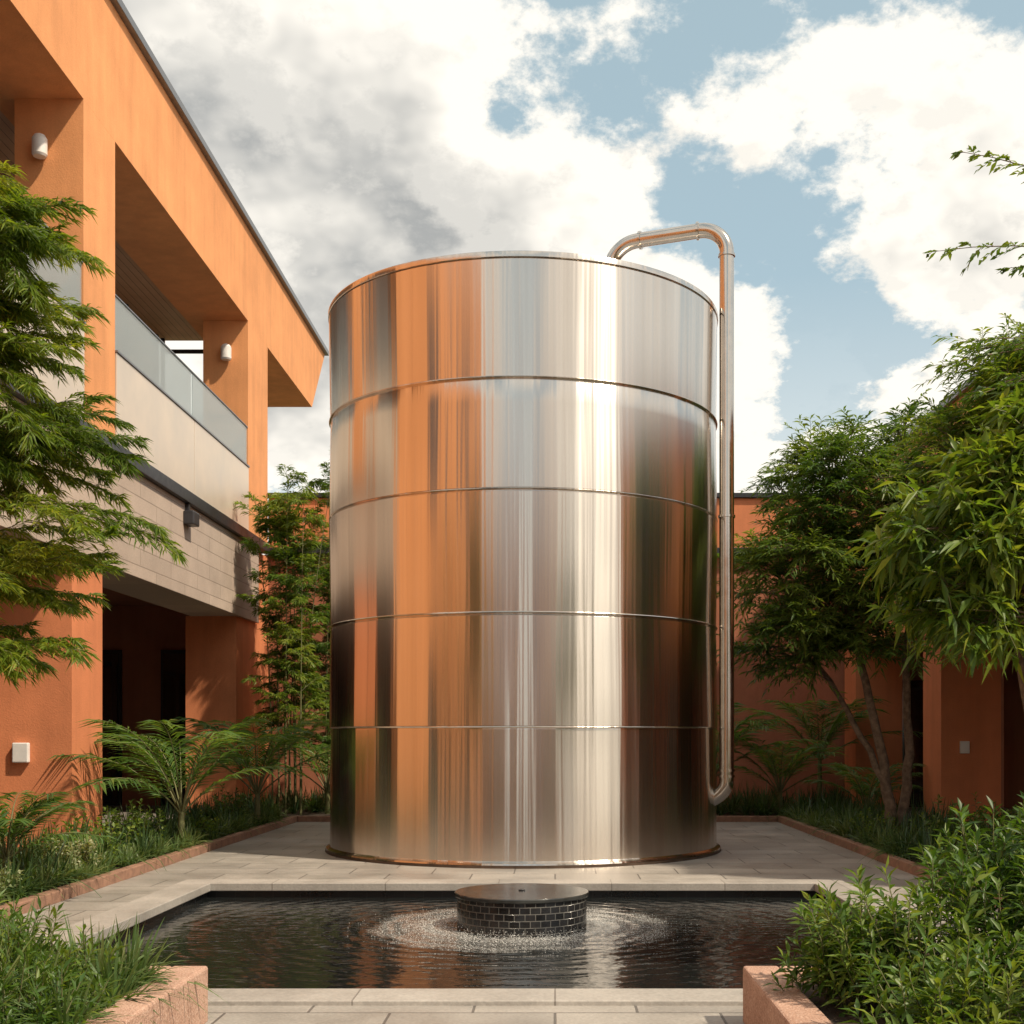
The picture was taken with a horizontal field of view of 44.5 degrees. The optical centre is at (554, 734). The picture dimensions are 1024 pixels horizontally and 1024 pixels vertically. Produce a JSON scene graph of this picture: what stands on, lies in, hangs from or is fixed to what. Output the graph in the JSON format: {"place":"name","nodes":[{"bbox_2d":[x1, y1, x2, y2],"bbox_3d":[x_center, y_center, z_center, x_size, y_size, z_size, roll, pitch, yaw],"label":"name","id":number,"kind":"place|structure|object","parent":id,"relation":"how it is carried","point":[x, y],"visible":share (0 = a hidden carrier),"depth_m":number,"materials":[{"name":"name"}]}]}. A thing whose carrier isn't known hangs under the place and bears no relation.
{"place":"outdoors","nodes":[
{"label":"outdoors","id":0,"kind":"place"},
{"bbox_2d":[102,806,176,831],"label":"passage floor","id":1,"kind":"structure","parent":0,"point":[137,807],"depth_m":26.17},
{"bbox_2d":[256,553,267,800],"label":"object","id":2,"kind":"object","parent":1,"relation":"on","point":[263,671],"visible":0.14,"depth_m":26.93,"materials":[{"name":"orange paint"}]},
{"bbox_2d":[171,349,202,353],"bbox_3d":[-7.835,-8.290,27.025,1.210,0.080,0.050,0,0,0],"label":"end transom","id":3,"kind":"object","parent":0,"point":[187,351],"visible":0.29,"depth_m":27.00,"materials":[{"name":"black metal"}]},
{"bbox_2d":[0,805,950,903],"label":"soil bed","id":4,"kind":"object","parent":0,"point":[306,813],"visible":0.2,"depth_m":23.77,"materials":[{"name":"brown soil"}]},
{"bbox_2d":[0,831,102,899],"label":"variegated shrub","id":5,"kind":"object","parent":4,"relation":"on","point":[87,849],"visible":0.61,"depth_m":13.37,"materials":[{"name":"green plant"}]},
{"bbox_2d":[0,790,119,874],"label":"cycad plant","id":6,"kind":"object","parent":4,"relation":"on","point":[23,819],"visible":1,"depth_m":12.16,"materials":[{"name":"green plant"}]},
{"bbox_2d":[0,160,190,693],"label":"bamboo tree","id":7,"kind":"object","parent":4,"relation":"on","point":[21,429],"visible":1,"depth_m":8.91,"materials":[{"name":"green plant"}]},
{"bbox_2d":[40,783,252,865],"bbox_3d":[-5.434,1.201,17.277,1.098,0.854,7.509,0,0,0],"label":"leafy shrub","id":8,"kind":"object","parent":4,"relation":"on","point":[133,817],"visible":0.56,"depth_m":16.14,"materials":[{"name":"green plant"}]},
{"bbox_2d":[48,715,303,841],"bbox_3d":[-5.085,0.632,16.683,3.409,1.796,4.117,0,0,0],"label":"palm plant","id":9,"kind":"object","parent":4,"relation":"on","point":[214,746],"visible":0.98,"depth_m":16.73,"materials":[{"name":"green plant"}]},
{"bbox_2d":[118,716,330,820],"bbox_3d":[-4.734,0.611,21.110,4.470,1.838,3.538,0,0,16],"label":"palm plant","id":10,"kind":"object","parent":4,"relation":"on","point":[275,749],"visible":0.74,"depth_m":20.91,"materials":[{"name":"green plant"}]},
{"bbox_2d":[225,738,330,813],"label":"palm plant","id":11,"kind":"object","parent":4,"relation":"on","point":[321,750],"visible":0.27,"depth_m":24.08,"materials":[{"name":"green plant"}]},
{"bbox_2d":[233,460,329,814],"bbox_3d":[-5.067,-2.021,24.390,2.164,7.142,2.150,0,0,-41],"label":"bamboo clump","id":12,"kind":"object","parent":4,"relation":"on","point":[293,640],"visible":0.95,"depth_m":24.22,"materials":[{"name":"green plant"}]},
{"bbox_2d":[296,536,330,794],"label":"bamboo clump","id":13,"kind":"object","parent":4,"relation":"on","point":[322,650],"visible":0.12,"depth_m":25.22,"materials":[{"name":"green plant"}]},
{"bbox_2d":[177,807,901,840],"bbox_3d":[-0.241,1.353,18.163,10.365,0.594,1.402,0,0,2],"label":"round leaf shrub","id":14,"kind":"object","parent":4,"relation":"on","point":[209,822],"visible":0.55,"depth_m":18.03,"materials":[{"name":"green plant"}]},
{"bbox_2d":[716,702,823,809],"bbox_3d":[3.324,0.462,24.660,3.937,2.137,3.900,0,0,0],"label":"palm plant","id":15,"kind":"object","parent":4,"relation":"on","point":[761,727],"visible":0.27,"depth_m":24.02,"materials":[{"name":"green plant"}]},
{"bbox_2d":[716,736,873,809],"bbox_3d":[4.301,0.763,23.585,2.998,1.534,3.183,0,0,-37],"label":"palm plant","id":16,"kind":"object","parent":4,"relation":"on","point":[771,761],"visible":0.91,"depth_m":23.73,"materials":[{"name":"green plant"}]},
{"bbox_2d":[734,696,922,800],"bbox_3d":[5.337,0.369,25.218,4.360,2.323,3.442,0,0,-39],"label":"palm plant","id":17,"kind":"object","parent":4,"relation":"on","point":[839,720],"visible":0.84,"depth_m":25.29,"materials":[{"name":"green plant"}]},
{"bbox_2d":[716,388,968,828],"bbox_3d":[4.935,-1.796,18.993,5.443,6.734,3.552,0,0,0],"label":"courtyard tree","id":18,"kind":"object","parent":4,"relation":"on","point":[824,632],"visible":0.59,"depth_m":18.42,"materials":[{"name":"green plant"}]},
{"bbox_2d":[802,762,926,807],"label":"palm plant","id":19,"kind":"object","parent":4,"relation":"on","point":[857,786],"visible":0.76,"depth_m":21.60,"materials":[{"name":"green plant"}]},
{"bbox_2d":[841,382,1023,684],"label":"broadleaf tree","id":20,"kind":"object","parent":4,"relation":"on","point":[973,505],"visible":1,"depth_m":8.65,"materials":[{"name":"green plant"}]},
{"bbox_2d":[873,313,1023,708],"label":"courtyard tree","id":21,"kind":"object","parent":4,"relation":"on","point":[989,373],"visible":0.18,"depth_m":14.31,"materials":[{"name":"green plant"}]},
{"bbox_2d":[910,792,1023,859],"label":"leafy shrub","id":22,"kind":"object","parent":4,"relation":"on","point":[975,816],"visible":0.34,"depth_m":15.91,"materials":[{"name":"green plant"}]},
{"bbox_2d":[924,145,1023,402],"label":"sparse branch tree","id":23,"kind":"object","parent":4,"relation":"on","point":[1011,344],"visible":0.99,"depth_m":9.02,"materials":[{"name":"green plant"}]},
{"bbox_2d":[12,822,1023,1023],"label":"stone paving","id":24,"kind":"structure","parent":0,"point":[749,850],"depth_m":14.34,"materials":[{"name":"beige stone"}]},
{"bbox_2d":[4,966,207,1023],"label":"planter box","id":25,"kind":"object","parent":24,"relation":"on","point":[188,1012],"visible":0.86,"depth_m":6.41,"materials":[{"name":"stone"}]},
{"bbox_2d":[0,888,129,1023],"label":"leafy shrub","id":26,"kind":"object","parent":25,"relation":"in","point":[65,973],"visible":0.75,"depth_m":5.92,"materials":[{"name":"green plant"}]},
{"bbox_2d":[0,836,225,1023],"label":"ornamental grass","id":27,"kind":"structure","parent":25,"relation":"in","point":[136,966],"depth_m":6.26,"materials":[{"name":"green plant"}]},
{"bbox_2d":[0,816,1010,920],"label":"planting curb","id":28,"kind":"structure","parent":24,"relation":"on","point":[53,896],"depth_m":15.60,"materials":[{"name":"ceramic"}]},
{"bbox_2d":[325,221,734,868],"bbox_3d":[-0.381,-2.708,17.720,5.663,8.627,5.544,0,0,0],"label":"steel water tank","id":29,"kind":"object","parent":24,"relation":"on","point":[525,525],"visible":1,"depth_m":15.29,"materials":[{"name":"silver metal"}]},
{"bbox_2d":[743,966,1023,1023],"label":"planter box","id":30,"kind":"object","parent":24,"relation":"on","point":[766,1004],"visible":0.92,"depth_m":6.24,"materials":[{"name":"concrete"}]},
{"bbox_2d":[763,791,1023,1023],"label":"leafy shrub","id":31,"kind":"object","parent":30,"relation":"in","point":[973,977],"visible":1,"depth_m":5.93,"materials":[{"name":"green plant"}]},
{"bbox_2d":[122,0,1023,554],"label":"sky","id":32,"kind":"structure","parent":0,"point":[358,139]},
{"bbox_2d":[842,334,1023,831],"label":"colonnade wing","id":33,"kind":"structure","parent":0,"point":[955,717],"depth_m":20.92,"materials":[{"name":"orange paint"}]},
{"bbox_2d":[902,680,922,806],"bbox_3d":[8.100,0.190,27.459,1.400,2.780,0.078,0,0,0],"label":"wing end door","id":34,"kind":"structure","parent":33,"relation":"in","point":[916,685],"depth_m":27.42,"materials":[{"name":"black glass"}]},
{"label":"ground","id":35,"kind":"structure","parent":0,"visible":0},
{"bbox_2d":[102,606,188,756],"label":"end wall","id":36,"kind":"structure","parent":35,"relation":"on","point":[141,637],"depth_m":28.00,"materials":[{"name":"paint"}]},
{"bbox_2d":[102,650,121,805],"bbox_3d":[-10.175,-0.160,27.964,0.970,3.480,0.068,0,0,0],"label":"door frame","id":37,"kind":"object","parent":36,"relation":"attached to","point":[119,652],"visible":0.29,"depth_m":27.93,"materials":[{"name":"black metal"}]},
{"bbox_2d":[102,653,118,802],"bbox_3d":[-10.175,-0.150,27.914,0.850,3.340,0.028,0,0,0],"label":"door glass","id":38,"kind":"object","parent":37,"relation":"in","point":[110,686],"visible":0.29,"depth_m":27.90,"materials":[{"name":"black glass"}]},
{"bbox_2d":[122,757,160,805],"bbox_3d":[-9.250,1.040,27.979,0.860,1.080,0.037,0,0,0],"label":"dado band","id":39,"kind":"object","parent":36,"relation":"attached to","point":[129,794],"visible":0.5,"depth_m":27.96,"materials":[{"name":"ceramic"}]},
{"bbox_2d":[161,650,185,805],"bbox_3d":[-8.300,-0.160,27.964,1.020,3.480,0.068,0,0,0],"label":"door frame","id":40,"kind":"object","parent":36,"relation":"attached to","point":[171,651],"visible":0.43,"depth_m":27.93,"materials":[{"name":"black metal"}]},
{"bbox_2d":[163,653,185,802],"bbox_3d":[-8.300,-0.150,27.914,0.900,3.340,0.028,0,0,0],"label":"door glass","id":41,"kind":"object","parent":40,"relation":"in","point":[174,685],"visible":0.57,"depth_m":27.90,"materials":[{"name":"black glass"}]},
{"bbox_2d":[35,879,947,1005],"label":"reflecting pool","id":42,"kind":"structure","parent":35,"relation":"in","point":[281,942],"depth_m":10.39,"materials":[{"name":"liquid"}]},
{"bbox_2d":[364,883,667,952],"bbox_3d":[-0.293,1.797,11.263,3.168,0.806,3.074,0,0,0],"label":"fountain","id":43,"kind":"object","parent":42,"relation":"in","point":[523,909],"visible":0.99,"depth_m":10.84,"materials":[{"name":"black tile"}]},
{"bbox_2d":[0,778,1020,904],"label":"groundcover planting","id":44,"kind":"object","parent":35,"relation":"on","point":[827,814],"visible":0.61,"depth_m":17.55,"materials":[{"name":"green plant"}]},
{"bbox_2d":[264,555,1003,806],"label":"wall","id":45,"kind":"structure","parent":35,"relation":"on","point":[750,696],"depth_m":27.50,"materials":[{"name":"paint"}]},
{"bbox_2d":[270,548,801,554],"bbox_3d":[0.003,-4.031,27.560,12.585,0.138,0.480,0,0,0],"label":"wall ledge","id":46,"kind":"object","parent":45,"relation":"on","point":[317,551],"depth_m":27.32,"materials":[{"name":"paint"}]},
{"bbox_2d":[269,498,841,547],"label":"wall","id":47,"kind":"structure","parent":46,"relation":"on","point":[744,517],"depth_m":27.45,"materials":[{"name":"orange paint"}]},
{"bbox_2d":[267,493,823,497],"bbox_3d":[3.875,-5.256,27.640,20.350,0.107,0.520,0,0,0],"label":"wall coping","id":48,"kind":"object","parent":47,"relation":"on","point":[743,495],"depth_m":27.38,"materials":[{"name":"paint"}]},
{"bbox_3d":[-6.800,1.535,16.850,1.020,0.150,1.120,0,0,0],"label":"column plinth","id":49,"kind":"object","parent":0,"visible":0},
{"bbox_2d":[0,560,101,846],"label":"column","id":50,"kind":"structure","parent":49,"relation":"on","point":[41,718],"depth_m":16.30,"materials":[{"name":"orange paint"}]},
{"bbox_2d":[12,743,29,762],"bbox_3d":[-6.945,0.230,16.259,0.210,0.260,0.078,0,0,0],"label":"junction box","id":51,"kind":"object","parent":50,"relation":"attached to","point":[20,752],"visible":1,"depth_m":16.22,"materials":[{"name":"white plastic"}]},
{"bbox_3d":[-6.800,1.535,25.650,1.020,0.150,1.920,0,0,0],"label":"column plinth","id":52,"kind":"object","parent":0,"visible":0},
{"bbox_2d":[186,616,258,808],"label":"column","id":53,"kind":"structure","parent":52,"relation":"on","point":[219,661],"depth_m":24.70,"materials":[{"name":"orange paint"}]},
{"bbox_2d":[0,391,258,622],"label":"stone beam","id":54,"kind":"structure","parent":53,"relation":"on","point":[209,580],"depth_m":20.54,"materials":[{"name":"beige stone"}]},
{"bbox_2d":[102,587,157,605],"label":"passage ceiling","id":55,"kind":"structure","parent":54,"relation":"attached to","point":[114,598],"depth_m":26.95,"materials":[{"name":"paint"}]},
{"bbox_2d":[0,379,269,553],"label":"terrace ledge","id":56,"kind":"object","parent":54,"relation":"on","point":[158,478],"visible":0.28,"depth_m":20.57,"materials":[{"name":"metal"}]},
{"bbox_2d":[0,263,83,416],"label":"balustrade panel","id":57,"kind":"object","parent":56,"relation":"on","point":[61,392],"visible":0.05,"depth_m":15.94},
{"bbox_2d":[15,99,114,438],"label":"column","id":58,"kind":"structure","parent":56,"relation":"on","point":[77,163],"depth_m":16.81,"materials":[{"name":"orange paint"}]},
{"bbox_2d":[32,133,47,158],"bbox_3d":[-6.840,-7.826,16.590,0.196,0.310,0.196,0,0,0],"label":"wall sconce","id":59,"kind":"object","parent":58,"relation":"attached to","point":[39,145],"depth_m":16.52,"materials":[{"name":"white plastic"}]},
{"bbox_2d":[115,294,247,427],"bbox_3d":[-6.322,-6.314,21.775,0.045,0.023,7.744,0,0,0],"label":"handrail","id":60,"kind":"object","parent":58,"relation":"attached to","point":[129,309],"visible":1,"depth_m":20.73,"materials":[{"name":"metal"}]},
{"bbox_2d":[115,353,193,493],"bbox_3d":[-6.320,-4.820,19.837,0.080,1.320,3.851,0,0,0],"label":"balustrade panel","id":61,"kind":"object","parent":56,"relation":"on","point":[146,408],"visible":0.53,"depth_m":19.70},
{"bbox_2d":[115,350,249,467],"bbox_3d":[-6.320,-5.499,21.775,0.120,0.032,7.744,0,0,0],"label":"panel cap","id":62,"kind":"object","parent":61,"relation":"on","point":[173,400],"visible":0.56,"depth_m":20.74,"materials":[{"name":"metal"}]},
{"bbox_2d":[115,297,191,413],"bbox_3d":[-6.322,-5.910,19.837,0.015,0.780,3.835,0,0,0],"label":"rail glass","id":63,"kind":"object","parent":62,"relation":"on","point":[143,348],"visible":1,"depth_m":19.61,"materials":[{"name":"white"}]},
{"bbox_2d":[192,374,246,461],"bbox_3d":[-6.322,-5.910,23.712,0.015,0.780,3.835,0,0,0],"label":"rail glass","id":64,"kind":"object","parent":62,"relation":"on","point":[217,418],"visible":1,"depth_m":23.44,"materials":[{"name":"white"}]},
{"bbox_2d":[194,421,248,529],"bbox_3d":[-6.320,-4.820,23.712,0.080,1.320,3.851,0,0,0],"label":"balustrade panel","id":65,"kind":"object","parent":56,"relation":"on","point":[221,477],"visible":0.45,"depth_m":23.40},
{"bbox_2d":[203,321,267,541],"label":"column","id":66,"kind":"structure","parent":56,"relation":"on","point":[237,384],"depth_m":25.65,"materials":[{"name":"orange paint"}]},
{"bbox_2d":[0,0,324,406],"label":"roof fascia","id":67,"kind":"structure","parent":66,"relation":"on","point":[185,240],"depth_m":20.61,"materials":[{"name":"orange paint"}]},
{"bbox_2d":[110,0,328,355],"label":"roof coping","id":68,"kind":"object","parent":67,"relation":"on","point":[143,46],"visible":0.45,"depth_m":22.29,"materials":[{"name":"grey metal"}]},
{"bbox_2d":[221,343,230,360],"bbox_3d":[-6.720,-7.826,25.540,0.212,0.338,0.212,0,0,0],"label":"wall sconce","id":69,"kind":"object","parent":66,"relation":"attached to","point":[225,351],"depth_m":25.46,"materials":[{"name":"white plastic"}]},
{"bbox_2d":[185,503,189,509],"bbox_3d":[-6.190,-3.830,21.070,0.060,0.140,0.100,0,0,0],"label":"flood light arm","id":70,"kind":"object","parent":54,"relation":"attached to","point":[187,506],"visible":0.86,"depth_m":21.02},
{"bbox_2d":[183,510,198,526],"bbox_3d":[-6.130,-3.645,21.075,0.180,0.230,0.350,0,0,0],"label":"flood light","id":71,"kind":"object","parent":54,"relation":"attached to","point":[190,518],"visible":1,"depth_m":20.91,"materials":[{"name":"black plastic"}]},
{"bbox_3d":[-6.320,-5.499,15.350,0.120,0.032,2.694,0,0,0],"label":"panel cap","id":72,"kind":"object","parent":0,"visible":0},
{"bbox_2d":[4,206,80,305],"bbox_3d":[-6.322,-5.910,15.350,0.015,0.780,2.660,0,0,0],"label":"rail glass","id":73,"kind":"object","parent":72,"relation":"on","point":[68,282],"visible":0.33,"depth_m":16.10,"materials":[{"name":"white"}]},
{"bbox_3d":[-10.776,-9.527,14.075,6.447,1.647,26.150,0,0,0],"label":"roof","id":74,"kind":"object","parent":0,"visible":0},
{"bbox_2d":[0,111,202,340],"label":"slat ceiling","id":75,"kind":"structure","parent":74,"relation":"attached to","point":[147,301],"depth_m":24.35,"materials":[{"name":"brown wood"}]}
]}

